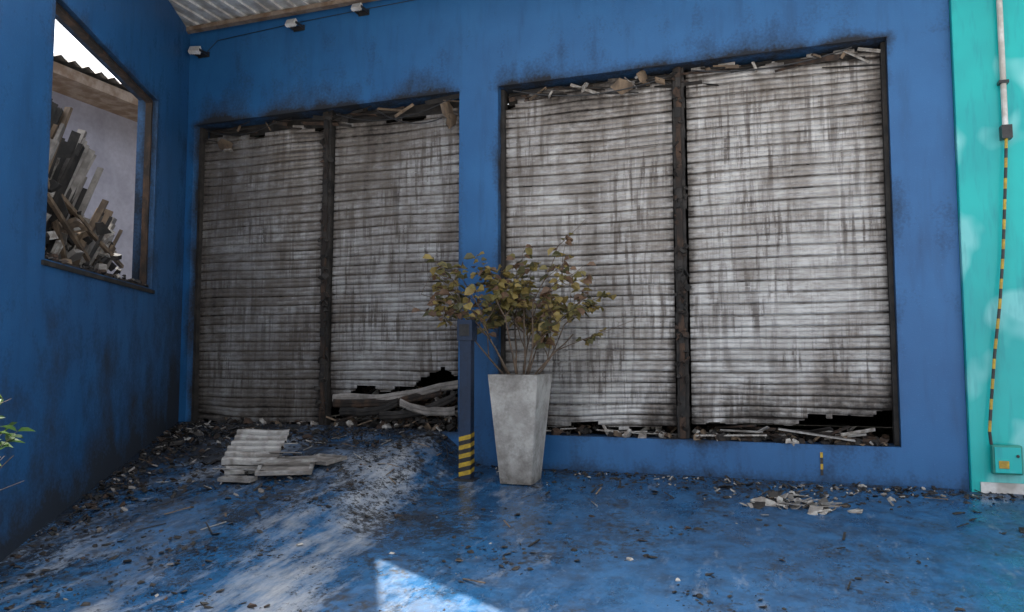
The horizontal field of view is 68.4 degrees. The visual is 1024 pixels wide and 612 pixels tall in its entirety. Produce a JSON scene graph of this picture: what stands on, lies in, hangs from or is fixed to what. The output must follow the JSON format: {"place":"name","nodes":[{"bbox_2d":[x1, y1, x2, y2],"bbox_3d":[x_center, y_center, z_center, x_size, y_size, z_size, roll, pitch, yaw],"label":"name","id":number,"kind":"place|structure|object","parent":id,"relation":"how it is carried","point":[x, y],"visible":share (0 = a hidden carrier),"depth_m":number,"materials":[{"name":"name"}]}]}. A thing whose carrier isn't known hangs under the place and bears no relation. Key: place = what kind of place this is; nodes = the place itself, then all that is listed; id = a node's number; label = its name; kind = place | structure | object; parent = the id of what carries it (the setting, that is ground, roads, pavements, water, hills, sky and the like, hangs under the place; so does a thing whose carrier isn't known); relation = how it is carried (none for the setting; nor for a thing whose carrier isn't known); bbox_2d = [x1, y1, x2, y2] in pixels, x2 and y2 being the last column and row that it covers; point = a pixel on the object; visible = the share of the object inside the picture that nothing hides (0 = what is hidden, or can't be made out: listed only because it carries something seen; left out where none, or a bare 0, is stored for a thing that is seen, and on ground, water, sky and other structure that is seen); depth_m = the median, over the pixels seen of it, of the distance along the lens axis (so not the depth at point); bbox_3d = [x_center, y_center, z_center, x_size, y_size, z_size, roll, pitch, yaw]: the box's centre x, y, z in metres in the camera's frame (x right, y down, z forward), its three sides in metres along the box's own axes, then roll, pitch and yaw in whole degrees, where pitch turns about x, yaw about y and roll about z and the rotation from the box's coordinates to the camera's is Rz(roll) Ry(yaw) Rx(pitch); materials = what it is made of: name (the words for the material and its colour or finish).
{"place":"outdoors","nodes":[
{"label":"outdoors","id":0,"kind":"place"},
{"bbox_2d":[54,19,117,80],"label":"sky","id":1,"kind":"structure","parent":0,"point":[65,44],"materials":[{"name":"white"}]},
{"bbox_2d":[224,456,280,474],"bbox_3d":[-2.293,1.410,6.696,0.473,0.110,0.396,1,-4,-15],"label":"fallen shutter piece","id":2,"kind":"object","parent":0,"point":[231,472],"visible":0.23,"depth_m":6.50,"materials":[{"name":"grey metal"}]},
{"bbox_2d":[221,429,292,464],"bbox_3d":[-2.301,1.270,6.825,0.500,0.281,0.464,0,-4,-1],"label":"fallen shutter piece","id":3,"kind":"object","parent":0,"point":[249,446],"visible":0.96,"depth_m":6.77,"materials":[{"name":"grey metal"}]},
{"bbox_2d":[0,421,1023,611],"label":"ground","id":4,"kind":"structure","parent":0,"point":[325,563],"depth_m":4.98,"materials":[{"name":"blue concrete"}]},
{"bbox_2d":[0,395,33,489],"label":"green shrub","id":5,"kind":"object","parent":4,"relation":"on","point":[9,437],"visible":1,"depth_m":3.88,"materials":[{"name":"green plant"}]},
{"bbox_2d":[45,92,123,277],"bbox_3d":[-4.443,-0.458,6.542,1.287,2.833,3.158,1,-4,-9],"label":"collapsed roof debris","id":6,"kind":"object","parent":4,"relation":"on","point":[75,236],"visible":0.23,"depth_m":6.89,"materials":[{"name":"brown wood"}]},
{"bbox_2d":[52,53,137,278],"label":"neighboring house","id":7,"kind":"structure","parent":4,"relation":"on","point":[104,114],"depth_m":10.71,"materials":[{"name":"paint"}]},
{"bbox_2d":[0,0,190,561],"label":"side wall","id":8,"kind":"structure","parent":4,"relation":"on","point":[89,370],"depth_m":6.19,"materials":[{"name":"paint"}]},
{"bbox_2d":[41,1,154,293],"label":"burned window frame","id":9,"kind":"structure","parent":8,"relation":"in","point":[60,11],"depth_m":7.33,"materials":[{"name":"brown wood"}]},
{"bbox_2d":[169,0,377,33],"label":"canopy roof","id":10,"kind":"structure","parent":8,"relation":"on","point":[196,16],"depth_m":8.53,"materials":[{"name":"white metal"}]},
{"bbox_2d":[212,443,346,482],"bbox_3d":[-2.030,1.362,6.598,0.931,0.254,0.817,-1,-4,19],"label":"fallen metal panel","id":11,"kind":"object","parent":4,"relation":"on","point":[297,465],"visible":0.98,"depth_m":6.47,"materials":[{"name":"grey metal"}]},
{"bbox_2d":[453,320,479,481],"bbox_3d":[-0.419,0.875,6.989,0.200,1.490,0.180,-1,-4,19],"label":"bollard","id":12,"kind":"object","parent":4,"relation":"on","point":[466,333],"visible":1,"depth_m":6.95,"materials":[{"name":"blue metal"}]},
{"bbox_2d":[0,422,1023,611],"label":"ash debris","id":13,"kind":"object","parent":4,"relation":"on","point":[515,568],"visible":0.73,"depth_m":5.67,"materials":[{"name":"paint"}]},
{"bbox_2d":[405,220,632,484],"bbox_3d":[0.060,0.433,6.987,2.064,2.332,1.415,-1,-4,19],"label":"potted shrub","id":14,"kind":"object","parent":4,"relation":"on","point":[520,404],"visible":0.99,"depth_m":6.80,"materials":[{"name":"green plant"}]},
{"bbox_2d":[15,421,1023,557],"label":"debris heaps","id":15,"kind":"object","parent":4,"relation":"on","point":[759,502],"visible":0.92,"depth_m":6.34,"materials":[{"name":"paint"}]},
{"bbox_2d":[72,420,987,589],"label":"charred splinters","id":16,"kind":"object","parent":4,"relation":"on","point":[827,504],"visible":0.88,"depth_m":5.80,"materials":[{"name":"brown wood"}]},
{"bbox_2d":[204,98,892,443],"bbox_3d":[0.472,-0.769,9.901,8.500,5.650,4.050,-1,-4,19],"label":"interior shell","id":17,"kind":"object","parent":4,"relation":"on","point":[880,422],"visible":0.01,"depth_m":9.53},
{"bbox_2d":[178,0,968,489],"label":"facade wall","id":18,"kind":"structure","parent":4,"relation":"on","point":[478,56],"depth_m":7.26,"materials":[{"name":"blue paint"}]},
{"bbox_2d":[188,46,209,58],"bbox_3d":[-3.730,-3.018,8.951,0.156,0.101,0.215,-1,-4,19],"label":"flood light","id":19,"kind":"object","parent":18,"relation":"attached to","point":[195,50],"visible":1,"depth_m":8.90,"materials":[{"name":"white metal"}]},
{"bbox_2d":[285,18,304,31],"bbox_3d":[-2.462,-3.178,8.528,0.144,0.093,0.195,-1,-4,19],"label":"flood light","id":20,"kind":"object","parent":18,"relation":"attached to","point":[290,23],"visible":1,"depth_m":8.47,"materials":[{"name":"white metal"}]},
{"bbox_2d":[207,0,412,51],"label":"lamp cable","id":21,"kind":"object","parent":18,"relation":"attached to","point":[309,20],"visible":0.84,"depth_m":8.55,"materials":[{"name":"black plastic"}]},
{"bbox_2d":[351,3,368,16],"bbox_3d":[-1.669,-3.248,8.256,0.132,0.085,0.192,-1,-4,19],"label":"flood light","id":22,"kind":"object","parent":18,"relation":"attached to","point":[356,7],"visible":1,"depth_m":8.21,"materials":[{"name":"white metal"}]},
{"bbox_2d":[332,380,457,419],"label":"torn shutter slats","id":23,"kind":"object","parent":18,"relation":"attached to","point":[381,405],"visible":1,"depth_m":7.97,"materials":[{"name":"grey metal"}]},
{"bbox_2d":[206,47,851,135],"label":"burned cables","id":24,"kind":"object","parent":18,"relation":"attached to","point":[546,95],"visible":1,"depth_m":7.61,"materials":[{"name":"black plastic"}]},
{"bbox_2d":[197,385,889,446],"bbox_3d":[-0.069,1.103,8.000,7.316,0.511,1.022,-1,-4,19],"label":"opening rubble","id":25,"kind":"object","parent":18,"relation":"on","point":[754,433],"visible":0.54,"depth_m":7.17,"materials":[{"name":"paint"}]},
{"bbox_2d":[191,42,899,445],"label":"shutter guide rails","id":26,"kind":"object","parent":18,"relation":"attached to","point":[325,122],"visible":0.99,"depth_m":7.74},
{"bbox_2d":[198,125,322,422],"bbox_3d":[-2.934,-0.357,8.764,1.700,3.690,0.067,-1,-4,19],"label":"roller shutter","id":27,"kind":"object","parent":26,"relation":"attached to","point":[259,345],"visible":0.94,"depth_m":8.74,"materials":[{"name":"paint"}]},
{"bbox_2d":[331,107,458,394],"bbox_3d":[-1.255,-0.398,8.189,1.570,3.676,0.072,-1,-4,19],"label":"roller shutter","id":28,"kind":"object","parent":26,"relation":"attached to","point":[396,203],"visible":0.89,"depth_m":8.20,"materials":[{"name":"paint"}]},
{"bbox_2d":[506,74,676,429],"bbox_3d":[0.748,-0.447,7.482,1.700,3.688,0.071,-1,-4,19],"label":"roller shutter","id":29,"kind":"object","parent":26,"relation":"attached to","point":[601,165],"visible":0.88,"depth_m":7.43,"materials":[{"name":"paint"}]},
{"bbox_2d":[686,49,892,425],"bbox_3d":[2.479,-0.484,6.875,1.690,3.681,0.070,-1,-4,19],"label":"roller shutter","id":30,"kind":"object","parent":26,"relation":"attached to","point":[789,305],"visible":0.98,"depth_m":6.86,"materials":[{"name":"paint"}]},
{"bbox_2d":[217,47,880,152],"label":"lintel remains","id":31,"kind":"object","parent":18,"relation":"attached to","point":[446,109],"visible":0.97,"depth_m":7.52,"materials":[{"name":"paint"}]},
{"bbox_2d":[820,452,822,474],"bbox_3d":[2.671,1.360,6.500,0.022,0.196,0.007,-1,-4,19],"label":"hazard tape","id":32,"kind":"object","parent":18,"relation":"attached to","point":[821,460],"visible":1,"depth_m":6.50,"materials":[{"name":"yellow plastic"}]},
{"bbox_2d":[949,0,1023,494],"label":"turquoise building","id":33,"kind":"structure","parent":4,"relation":"on","point":[979,152],"depth_m":6.15,"materials":[{"name":"paint"}]},
{"bbox_2d":[988,0,1012,444],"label":"electrical conduit","id":34,"kind":"object","parent":33,"relation":"attached to","point":[1005,131],"visible":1,"depth_m":6.09,"materials":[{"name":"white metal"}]},
{"bbox_2d":[990,444,1023,474],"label":"junction box","id":35,"kind":"object","parent":33,"relation":"attached to","point":[1006,459],"visible":1,"depth_m":5.91,"materials":[{"name":"teal paint"}]}
]}

